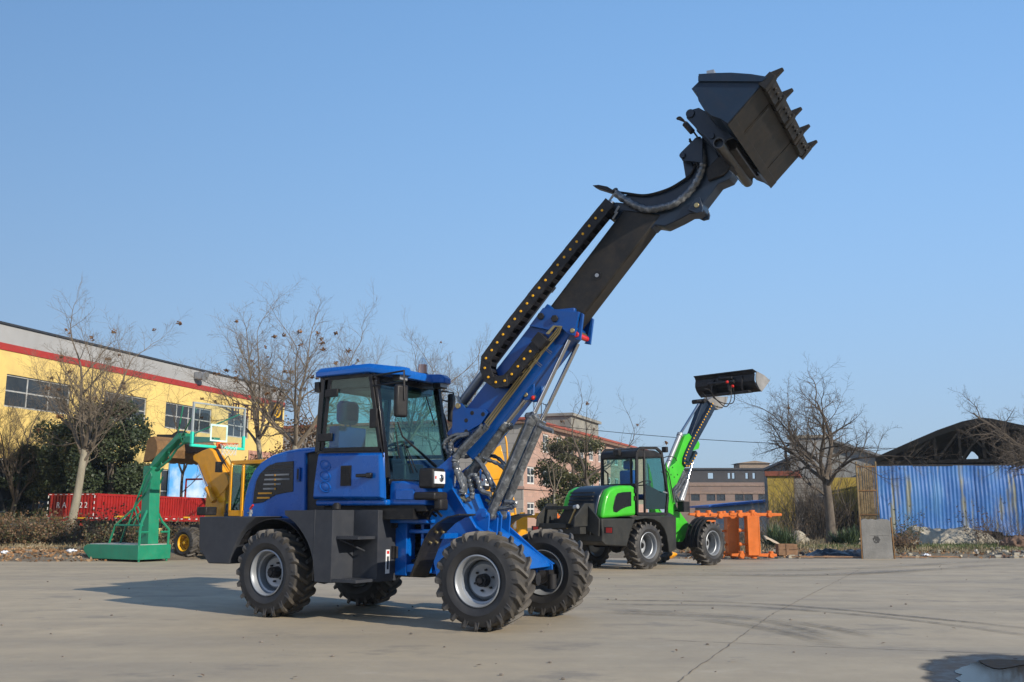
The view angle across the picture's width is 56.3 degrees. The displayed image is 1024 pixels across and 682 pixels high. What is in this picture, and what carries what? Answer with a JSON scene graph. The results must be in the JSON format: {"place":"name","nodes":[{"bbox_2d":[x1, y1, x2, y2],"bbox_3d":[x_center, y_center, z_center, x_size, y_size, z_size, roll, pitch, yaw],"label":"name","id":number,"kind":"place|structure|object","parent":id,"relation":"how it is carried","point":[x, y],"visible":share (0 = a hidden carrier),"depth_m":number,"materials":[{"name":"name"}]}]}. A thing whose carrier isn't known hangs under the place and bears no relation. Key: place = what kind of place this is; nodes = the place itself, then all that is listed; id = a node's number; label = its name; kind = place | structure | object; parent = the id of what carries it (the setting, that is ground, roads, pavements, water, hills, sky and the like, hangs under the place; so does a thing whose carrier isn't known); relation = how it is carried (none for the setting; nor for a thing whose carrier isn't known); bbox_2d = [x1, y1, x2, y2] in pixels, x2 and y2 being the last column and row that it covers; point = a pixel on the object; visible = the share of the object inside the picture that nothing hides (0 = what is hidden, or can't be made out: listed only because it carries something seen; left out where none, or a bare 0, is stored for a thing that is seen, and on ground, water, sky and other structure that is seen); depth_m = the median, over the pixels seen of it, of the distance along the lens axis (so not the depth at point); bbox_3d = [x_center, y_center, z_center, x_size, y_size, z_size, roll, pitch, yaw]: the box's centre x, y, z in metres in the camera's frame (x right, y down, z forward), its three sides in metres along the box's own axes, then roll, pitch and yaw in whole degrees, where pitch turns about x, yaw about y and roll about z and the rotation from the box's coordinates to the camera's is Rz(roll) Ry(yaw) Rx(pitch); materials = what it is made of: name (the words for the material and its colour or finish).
{"place":"outdoors","nodes":[
{"label":"outdoors","id":0,"kind":"place"},
{"bbox_2d":[0,522,1020,560],"bbox_3d":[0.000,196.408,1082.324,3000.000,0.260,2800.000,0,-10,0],"label":"ground","id":1,"kind":"structure","parent":0,"point":[174,556],"depth_m":27.36,"materials":[{"name":"soil"}]},
{"bbox_2d":[0,510,37,545],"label":"hedge bush","id":2,"kind":"object","parent":1,"relation":"on","point":[11,526],"visible":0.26,"depth_m":32.77,"materials":[{"name":"brown plant"}]},
{"bbox_2d":[0,442,65,520],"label":"evergreen tree","id":3,"kind":"object","parent":1,"relation":"on","point":[23,502],"visible":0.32,"depth_m":40.93,"materials":[{"name":"green plant"}]},
{"bbox_2d":[0,505,68,546],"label":"hedge bush","id":4,"kind":"object","parent":1,"relation":"on","point":[20,534],"visible":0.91,"depth_m":32.18,"materials":[{"name":"brown plant"}]},
{"bbox_2d":[0,383,77,520],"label":"bare tree","id":5,"kind":"object","parent":1,"relation":"on","point":[15,496],"visible":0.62,"depth_m":40.57,"materials":[{"name":"brown plant"}]},
{"bbox_2d":[1,502,89,545],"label":"hedge bush","id":6,"kind":"object","parent":1,"relation":"on","point":[53,526],"visible":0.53,"depth_m":32.68,"materials":[{"name":"brown plant"}]},
{"bbox_2d":[23,417,119,521],"bbox_3d":[-18.351,5.838,40.042,4.144,5.379,3.393,0,-10,0],"label":"evergreen tree","id":7,"kind":"object","parent":1,"relation":"on","point":[54,466],"visible":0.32,"depth_m":39.54,"materials":[{"name":"green plant"}]},
{"bbox_2d":[41,512,119,545],"bbox_3d":[-14.293,6.489,32.825,2.757,1.431,2.459,0,-10,0],"label":"hedge bush","id":8,"kind":"object","parent":1,"relation":"on","point":[77,527],"visible":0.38,"depth_m":32.39,"materials":[{"name":"brown plant"}]},
{"bbox_2d":[14,276,190,530],"bbox_3d":[-16.079,2.588,36.042,7.126,10.402,6.265,0,-10,0],"label":"bare tree","id":9,"kind":"object","parent":1,"relation":"on","point":[88,442],"visible":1,"depth_m":35.70,"materials":[{"name":"brown plant"}]},
{"bbox_2d":[56,399,154,494],"bbox_3d":[-16.477,5.364,39.243,3.968,6.027,3.692,0,-10,0],"label":"evergreen tree","id":10,"kind":"object","parent":1,"relation":"on","point":[119,481],"visible":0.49,"depth_m":38.67,"materials":[{"name":"green plant"}]},
{"bbox_2d":[63,502,167,545],"bbox_3d":[-13.237,6.147,31.882,3.049,1.772,2.672,-5,-11,24],"label":"hedge bush","id":11,"kind":"object","parent":1,"relation":"on","point":[103,533],"visible":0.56,"depth_m":31.56,"materials":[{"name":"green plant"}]},
{"bbox_2d":[117,460,149,491],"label":"evergreen tree","id":12,"kind":"object","parent":1,"relation":"on","point":[119,465],"visible":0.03,"depth_m":40.24,"materials":[{"name":"green plant"}]},
{"bbox_2d":[102,506,176,544],"bbox_3d":[-12.737,6.337,32.653,2.700,1.671,2.646,0,-10,0],"label":"hedge bush","id":13,"kind":"object","parent":1,"relation":"on","point":[161,536],"visible":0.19,"depth_m":32.65,"materials":[{"name":"brown plant"}]},
{"bbox_2d":[0,321,286,535],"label":"factory building","id":14,"kind":"structure","parent":1,"relation":"on","point":[15,339],"depth_m":49.82,"materials":[{"name":"yellow paint"}]},
{"bbox_2d":[0,458,49,512],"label":"tree","id":15,"kind":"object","parent":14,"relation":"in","point":[4,494],"depth_m":40.90,"materials":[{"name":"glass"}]},
{"bbox_2d":[4,374,69,413],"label":"window","id":16,"kind":"structure","parent":14,"relation":"in","point":[14,382],"depth_m":42.28,"materials":[{"name":"grey glass"}]},
{"bbox_2d":[106,392,145,421],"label":"window","id":17,"kind":"structure","parent":14,"relation":"in","point":[142,406],"depth_m":49.37,"materials":[{"name":"grey glass"}]},
{"bbox_2d":[160,469,167,495],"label":"window","id":18,"kind":"structure","parent":14,"relation":"in","point":[163,491],"depth_m":51.09,"materials":[{"name":"grey glass"}]},
{"bbox_2d":[165,402,210,433],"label":"window","id":19,"kind":"structure","parent":14,"relation":"in","point":[205,413],"depth_m":53.23,"materials":[{"name":"grey glass"}]},
{"bbox_2d":[228,413,248,438],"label":"window","id":20,"kind":"structure","parent":14,"relation":"in","point":[233,432],"depth_m":57.90,"materials":[{"name":"grey glass"}]},
{"bbox_2d":[46,478,244,537],"bbox_3d":[-15.097,7.210,40.700,2.330,2.912,9.565,-4,-12,20],"label":"lorry trailer","id":21,"kind":"object","parent":1,"relation":"on","point":[174,508],"visible":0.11,"depth_m":37.28,"materials":[{"name":"red paint"}]},
{"bbox_2d":[160,513,204,545],"bbox_3d":[-10.849,6.498,33.295,2.688,1.582,2.421,-3,-11,19],"label":"hedge bush","id":22,"kind":"object","parent":1,"relation":"on","point":[184,526],"visible":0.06,"depth_m":32.99,"materials":[{"name":"brown plant"}]},
{"bbox_2d":[148,359,232,529],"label":"bare tree","id":23,"kind":"object","parent":1,"relation":"on","point":[182,477],"visible":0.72,"depth_m":43.75,"materials":[{"name":"brown plant"}]},
{"bbox_2d":[161,275,340,459],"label":"bare tree","id":24,"kind":"object","parent":1,"relation":"on","point":[258,436],"visible":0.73,"depth_m":42.20,"materials":[{"name":"brown plant"}]},
{"bbox_2d":[241,449,277,499],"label":"leafy tree","id":25,"kind":"object","parent":1,"relation":"on","point":[246,487],"visible":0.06,"depth_m":51.25,"materials":[{"name":"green plant"}]},
{"bbox_2d":[208,281,383,449],"bbox_3d":[-8.614,2.736,38.714,6.983,11.044,7.336,9,-14,-42],"label":"bare tree","id":26,"kind":"object","parent":1,"relation":"on","point":[295,442],"visible":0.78,"depth_m":38.79,"materials":[{"name":"brown plant"}]},
{"bbox_2d":[266,413,340,458],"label":"leafy tree","id":27,"kind":"object","parent":1,"relation":"on","point":[301,431],"visible":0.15,"depth_m":47.00,"materials":[{"name":"brown plant"}]},
{"bbox_2d":[329,307,489,455],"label":"bare tree","id":28,"kind":"object","parent":1,"relation":"on","point":[416,427],"visible":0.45,"depth_m":46.16,"materials":[{"name":"brown plant"}]},
{"bbox_2d":[397,325,489,456],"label":"bare tree","id":29,"kind":"object","parent":1,"relation":"on","point":[449,424],"visible":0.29,"depth_m":49.43,"materials":[{"name":"brown plant"}]},
{"bbox_2d":[283,402,647,527],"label":"apartment building","id":30,"kind":"structure","parent":1,"relation":"on","point":[528,493],"depth_m":93.15,"materials":[{"name":"brick"}]},
{"bbox_2d":[527,502,533,514],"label":"window","id":31,"kind":"structure","parent":30,"relation":"in","point":[530,505],"depth_m":88.68,"materials":[{"name":"white glass"}]},
{"bbox_2d":[527,466,533,483],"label":"window","id":32,"kind":"structure","parent":30,"relation":"in","point":[529,481],"depth_m":89.16,"materials":[{"name":"white glass"}]},
{"bbox_2d":[543,434,547,452],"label":"window","id":33,"kind":"structure","parent":30,"relation":"in","point":[544,441],"depth_m":93.81,"materials":[{"name":"white glass"}]},
{"bbox_2d":[589,451,592,460],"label":"window","id":34,"kind":"structure","parent":30,"relation":"in","point":[590,456],"depth_m":108.54,"materials":[{"name":"white glass"}]},
{"bbox_2d":[598,447,601,462],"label":"window","id":35,"kind":"structure","parent":30,"relation":"in","point":[599,455],"depth_m":111.78,"materials":[{"name":"white glass"}]},
{"bbox_2d":[485,436,516,528],"bbox_3d":[-0.519,4.643,30.946,1.337,3.317,0.380,2,-10,-8],"label":"loader boom","id":36,"kind":"object","parent":1,"relation":"on","point":[495,471],"visible":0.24,"depth_m":30.93,"materials":[{"name":"orange paint"}]},
{"bbox_2d":[0,536,1023,555],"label":"dry grass","id":37,"kind":"structure","parent":1,"relation":"on","point":[821,541],"depth_m":31.35,"materials":[{"name":"plant"}]},
{"bbox_2d":[0,544,1023,561],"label":"leaf litter","id":38,"kind":"object","parent":1,"relation":"on","point":[46,550],"visible":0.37,"depth_m":27.40,"materials":[{"name":"brown plant"}]},
{"bbox_2d":[4,545,1023,558],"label":"rubble","id":39,"kind":"object","parent":1,"relation":"on","point":[1014,553],"visible":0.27,"depth_m":28.70,"materials":[{"name":"stone"}]},
{"bbox_2d":[510,512,538,535],"bbox_3d":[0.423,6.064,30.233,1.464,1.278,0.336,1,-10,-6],"label":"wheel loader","id":40,"kind":"object","parent":1,"relation":"on","point":[521,529],"visible":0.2,"depth_m":30.12,"materials":[{"name":"yellow paint"}]},
{"bbox_2d":[530,402,587,508],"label":"bare tree","id":41,"kind":"object","parent":1,"relation":"on","point":[554,490],"visible":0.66,"depth_m":43.70,"materials":[{"name":"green plant"}]},
{"bbox_2d":[528,434,605,515],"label":"tree","id":42,"kind":"object","parent":1,"relation":"on","point":[565,485],"visible":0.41,"depth_m":50.99,"materials":[{"name":"green plant"}]},
{"bbox_2d":[539,370,667,485],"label":"bare tree","id":43,"kind":"object","parent":1,"relation":"on","point":[586,479],"visible":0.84,"depth_m":41.68,"materials":[{"name":"brown plant"}]},
{"bbox_2d":[688,510,728,552],"bbox_3d":[6.122,5.858,29.266,1.506,1.340,0.336,2,-10,-11],"label":"arm frame","id":44,"kind":"object","parent":1,"relation":"on","point":[696,514],"visible":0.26,"depth_m":29.22,"materials":[{"name":"orange paint"}]},
{"bbox_2d":[661,461,771,521],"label":"factory building","id":45,"kind":"structure","parent":1,"relation":"on","point":[718,488],"depth_m":148.35,"materials":[{"name":"grey paint"}]},
{"bbox_2d":[691,494,699,500],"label":"window","id":46,"kind":"structure","parent":45,"relation":"in","point":[694,497],"depth_m":148.15,"materials":[{"name":"grey glass"}]},
{"bbox_2d":[706,494,714,500],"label":"window","id":47,"kind":"structure","parent":45,"relation":"in","point":[710,497],"depth_m":148.15,"materials":[{"name":"grey glass"}]},
{"bbox_2d":[716,494,724,500],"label":"window","id":48,"kind":"structure","parent":45,"relation":"in","point":[720,497],"depth_m":148.15,"materials":[{"name":"grey glass"}]},
{"bbox_2d":[735,494,743,500],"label":"window","id":49,"kind":"structure","parent":45,"relation":"in","point":[738,497],"depth_m":148.15,"materials":[{"name":"grey glass"}]},
{"bbox_2d":[744,494,752,500],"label":"window","id":50,"kind":"structure","parent":45,"relation":"in","point":[747,497],"depth_m":148.15,"materials":[{"name":"grey glass"}]},
{"bbox_2d":[758,494,764,499],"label":"window","id":51,"kind":"structure","parent":45,"relation":"in","point":[760,497],"depth_m":148.15,"materials":[{"name":"grey glass"}]},
{"bbox_2d":[688,521,744,542],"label":"dry weeds","id":52,"kind":"object","parent":1,"relation":"on","point":[740,533],"visible":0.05,"depth_m":35.31,"materials":[{"name":"brown plant"}]},
{"bbox_2d":[690,500,766,532],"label":"shed","id":53,"kind":"structure","parent":1,"relation":"on","point":[732,506],"depth_m":61.06,"materials":[{"name":"blue metal"}]},
{"bbox_2d":[717,501,816,545],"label":"dry reeds","id":54,"kind":"object","parent":1,"relation":"on","point":[772,523],"visible":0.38,"depth_m":35.21,"materials":[{"name":"brown plant"}]},
{"bbox_2d":[763,535,779,543],"bbox_3d":[8.673,6.665,31.410,0.752,0.564,0.307,0,-10,0],"label":"board scrap","id":55,"kind":"object","parent":1,"relation":"on","point":[770,539],"visible":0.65,"depth_m":31.41,"materials":[{"name":"white wood"}]},
{"bbox_2d":[742,473,804,531],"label":"creeper","id":56,"kind":"object","parent":1,"relation":"on","point":[776,518],"visible":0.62,"depth_m":42.89,"materials":[{"name":"green plant"}]},
{"bbox_2d":[760,522,797,545],"bbox_3d":[9.176,6.689,33.292,1.817,0.855,1.849,0,-10,0],"label":"yucca","id":57,"kind":"object","parent":1,"relation":"on","point":[772,534],"visible":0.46,"depth_m":33.25,"materials":[{"name":"green plant"}]},
{"bbox_2d":[775,544,797,554],"bbox_3d":[8.141,6.180,28.376,0.550,0.330,0.445,-1,-10,3],"label":"wooden crate","id":58,"kind":"object","parent":1,"relation":"on","point":[785,549],"visible":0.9,"depth_m":28.18,"materials":[{"name":"brown wood"}]},
{"bbox_2d":[769,525,804,546],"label":"yucca","id":59,"kind":"object","parent":1,"relation":"on","point":[782,537],"visible":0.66,"depth_m":32.36,"materials":[{"name":"green plant"}]},
{"bbox_2d":[793,530,805,543],"bbox_3d":[11.384,7.915,38.056,0.597,0.755,0.533,-6,-12,29],"label":"boulder","id":60,"kind":"object","parent":1,"relation":"on","point":[802,538],"visible":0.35,"depth_m":37.88,"materials":[{"name":"stone"}]},
{"bbox_2d":[765,471,858,538],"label":"workshop","id":61,"kind":"structure","parent":1,"relation":"on","point":[779,487],"depth_m":44.08,"materials":[{"name":"yellow paint"}]},
{"bbox_2d":[759,455,874,540],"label":"creeper","id":62,"kind":"object","parent":1,"relation":"on","point":[807,509],"visible":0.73,"depth_m":42.63,"materials":[{"name":"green plant"}]},
{"bbox_2d":[763,429,880,527],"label":"concrete workshop","id":63,"kind":"structure","parent":1,"relation":"on","point":[851,468],"depth_m":50.58,"materials":[{"name":"grey concrete"}]},
{"bbox_2d":[805,548,860,555],"bbox_3d":[9.693,6.260,28.397,1.897,0.220,0.938,0,-10,0],"label":"tarpaulin","id":64,"kind":"object","parent":1,"relation":"on","point":[835,552],"visible":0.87,"depth_m":28.13,"materials":[{"name":"blue plastic"}]},
{"bbox_2d":[825,528,847,543],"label":"yucca","id":65,"kind":"object","parent":1,"relation":"on","point":[836,540],"visible":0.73,"depth_m":35.67,"materials":[{"name":"green plant"}]},
{"bbox_2d":[728,356,959,544],"bbox_3d":[11.620,3.874,36.805,5.136,8.101,10.318,2,-10,-13],"label":"bare tree","id":66,"kind":"object","parent":1,"relation":"on","point":[825,475],"visible":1,"depth_m":36.51,"materials":[{"name":"brown plant"}]},
{"bbox_2d":[796,461,893,533],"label":"creeper","id":67,"kind":"object","parent":1,"relation":"on","point":[846,512],"visible":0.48,"depth_m":42.69,"materials":[{"name":"brown plant"}]},
{"bbox_2d":[834,523,859,543],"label":"yucca","id":68,"kind":"object","parent":1,"relation":"on","point":[850,537],"visible":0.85,"depth_m":35.13,"materials":[{"name":"green plant"}]},
{"bbox_2d":[855,461,879,528],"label":"bamboo screen","id":69,"kind":"object","parent":1,"relation":"on","point":[865,506],"visible":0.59,"depth_m":40.43,"materials":[{"name":"wood"}]},
{"bbox_2d":[862,503,926,544],"bbox_3d":[13.491,6.471,33.609,2.280,1.745,1.570,-4,-11,23],"label":"shrub","id":70,"kind":"object","parent":1,"relation":"on","point":[907,523],"visible":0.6,"depth_m":33.28,"materials":[{"name":"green plant"}]},
{"bbox_2d":[797,542,1023,551],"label":"green grass","id":71,"kind":"structure","parent":1,"relation":"on","point":[944,545],"depth_m":33.69,"materials":[{"name":"green plant"}]},
{"bbox_2d":[891,515,929,551],"bbox_3d":[12.545,6.245,30.950,1.608,1.246,1.625,4,-11,-23],"label":"dead bush","id":72,"kind":"object","parent":1,"relation":"on","point":[898,541],"visible":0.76,"depth_m":30.54,"materials":[{"name":"brown plant"}]},
{"bbox_2d":[871,464,1023,536],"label":"corrugated fence","id":73,"kind":"object","parent":1,"relation":"on","point":[942,491],"visible":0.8,"depth_m":41.84,"materials":[{"name":"blue metal"}]},
{"bbox_2d":[875,417,1023,539],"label":"open shed","id":74,"kind":"structure","parent":1,"relation":"on","point":[942,441],"depth_m":45.51,"materials":[{"name":"metal"}]},
{"bbox_2d":[901,526,997,544],"bbox_3d":[17.295,7.712,37.973,3.535,0.766,1.587,0,-10,0],"label":"covered heap","id":75,"kind":"object","parent":1,"relation":"on","point":[937,535],"visible":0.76,"depth_m":37.37,"materials":[{"name":"fabric"}]},
{"bbox_2d":[945,495,1018,543],"bbox_3d":[18.230,7.040,37.401,2.649,1.973,1.983,4,-11,-23],"label":"dead bush","id":76,"kind":"object","parent":1,"relation":"on","point":[975,527],"visible":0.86,"depth_m":37.25,"materials":[{"name":"brown plant"}]},
{"bbox_2d":[950,388,1023,483],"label":"bare tree","id":77,"kind":"object","parent":1,"relation":"on","point":[1004,435],"visible":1,"depth_m":34.44,"materials":[{"name":"brown plant"}]},
{"bbox_2d":[962,505,1023,543],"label":"bare brush","id":78,"kind":"object","parent":1,"relation":"on","point":[1000,538],"visible":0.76,"depth_m":36.39,"materials":[{"name":"brown plant"}]},
{"bbox_2d":[999,535,1023,547],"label":"rubble heap","id":79,"kind":"object","parent":1,"relation":"on","point":[1016,540],"visible":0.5,"depth_m":32.68,"materials":[{"name":"beige stone"}]},
{"bbox_2d":[0,558,1023,681],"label":"concrete yard","id":80,"kind":"structure","parent":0,"point":[160,628],"depth_m":10.84,"materials":[{"name":"grey concrete"}]},
{"bbox_2d":[84,402,245,561],"bbox_3d":[-9.368,3.882,25.918,5.133,4.100,1.820,-6,-12,30],"label":"basketball stand","id":81,"kind":"object","parent":80,"relation":"on","point":[147,546],"visible":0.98,"depth_m":25.92,"materials":[{"name":"green paint"}]},
{"bbox_2d":[143,431,265,556],"bbox_3d":[-8.675,4.461,28.275,5.780,3.797,2.190,-6,-12,32],"label":"backhoe loader","id":82,"kind":"object","parent":80,"relation":"on","point":[223,479],"visible":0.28,"depth_m":27.80,"materials":[{"name":"yellow paint"}]},
{"bbox_2d":[199,68,817,631],"bbox_3d":[-0.229,0.438,12.090,7.940,5.970,2.323,-5,-12,27],"label":"telescopic loader","id":83,"kind":"object","parent":80,"relation":"on","point":[349,514],"visible":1,"depth_m":11.64,"materials":[{"name":"blue metal"}]},
{"bbox_2d":[313,373,385,498],"bbox_3d":[-2.056,1.191,12.020,1.175,1.582,0.125,-6,-12,31],"label":"door","id":84,"kind":"structure","parent":83,"relation":"in","point":[338,475],"depth_m":11.93,"materials":[{"name":"blue paint"}]},
{"bbox_2d":[532,369,769,568],"bbox_3d":[3.727,3.068,24.434,7.670,5.176,2.532,9,-14,-42],"label":"telescopic loader","id":85,"kind":"object","parent":80,"relation":"on","point":[602,521],"visible":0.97,"depth_m":23.30,"materials":[{"name":"green metal"}]},
{"bbox_2d":[646,484,665,508],"bbox_3d":[3.501,3.801,23.342,0.821,0.598,0.025,9,-14,-42],"label":"door panel","id":86,"kind":"structure","parent":85,"relation":"in","point":[655,499],"depth_m":23.29,"materials":[{"name":"clear glass"}]},
{"bbox_2d":[709,511,759,557],"bbox_3d":[6.404,5.531,27.381,1.489,1.315,0.336,1,-10,-7],"label":"arm frame","id":87,"kind":"object","parent":80,"relation":"on","point":[731,533],"visible":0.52,"depth_m":27.24,"materials":[{"name":"orange paint"}]},
{"bbox_2d":[729,510,781,558],"bbox_3d":[6.876,5.439,26.942,1.506,1.340,0.336,1,-10,-5],"label":"arm frame","id":88,"kind":"object","parent":80,"relation":"on","point":[751,531],"visible":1,"depth_m":26.81,"materials":[{"name":"orange paint"}]},
{"bbox_2d":[678,569,859,681],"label":"expansion joint","id":89,"kind":"object","parent":80,"relation":"on","point":[745,632],"visible":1,"depth_m":9.81,"materials":[{"name":"grey concrete"}]},
{"bbox_2d":[799,556,850,557],"bbox_3d":[8.967,6.189,27.442,1.500,0.031,0.120,2,-12,-3],"label":"board","id":90,"kind":"object","parent":80,"relation":"on","point":[828,556],"visible":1,"depth_m":27.39,"materials":[{"name":"brown wood"}]},
{"bbox_2d":[680,640,1009,653],"bbox_3d":[3.278,2.943,9.183,3.584,0.001,0.054,-3,-11,17],"label":"expansion joint","id":91,"kind":"object","parent":80,"relation":"on","point":[874,648],"visible":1,"depth_m":9.15,"materials":[{"name":"grey concrete"}]},
{"bbox_2d":[837,556,860,557],"bbox_3d":[9.585,6.193,27.461,1.300,0.030,0.120,1,-9,0],"label":"board","id":92,"kind":"object","parent":80,"relation":"on","point":[851,556],"visible":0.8,"depth_m":27.40,"materials":[{"name":"brown wood"}]},
{"bbox_2d":[859,516,895,558],"bbox_3d":[10.435,5.651,27.389,0.960,1.240,0.144,0,-10,0],"label":"concrete slab","id":93,"kind":"object","parent":80,"relation":"on","point":[876,540],"depth_m":27.32,"materials":[{"name":"concrete"}]},
{"bbox_2d":[893,556,926,557],"bbox_3d":[11.267,6.191,27.449,1.200,0.032,0.121,0,-12,4],"label":"board","id":94,"kind":"object","parent":80,"relation":"on","point":[910,556],"visible":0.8,"depth_m":27.38,"materials":[{"name":"brown wood"}]},
{"bbox_2d":[926,556,957,556],"bbox_3d":[12.444,6.229,27.662,0.900,0.031,0.120,2,-9,-4],"label":"board","id":95,"kind":"object","parent":80,"relation":"on","point":[941,556],"visible":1,"depth_m":27.60,"materials":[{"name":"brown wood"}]},
{"bbox_2d":[922,654,1023,681],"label":"wet patch","id":96,"kind":"object","parent":80,"relation":"on","point":[943,670],"visible":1,"depth_m":8.15,"materials":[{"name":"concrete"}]},
{"bbox_2d":[955,662,1023,681],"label":"puddle","id":97,"kind":"object","parent":80,"relation":"on","point":[977,672],"visible":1,"depth_m":7.67,"materials":[{"name":"blue liquid"}]},
{"bbox_2d":[978,659,1023,668],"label":"mud patch","id":98,"kind":"object","parent":80,"relation":"on","point":[999,663],"visible":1,"depth_m":8.21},
{"bbox_2d":[0,0,1023,511],"label":"sky","id":99,"kind":"structure","parent":0,"point":[440,157],"materials":[{"name":"blue"}]},
{"bbox_2d":[452,420,894,450],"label":"overhead cable","id":100,"kind":"object","parent":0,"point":[665,436],"visible":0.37,"depth_m":64.16,"materials":[{"name":"rubber"}]}
]}

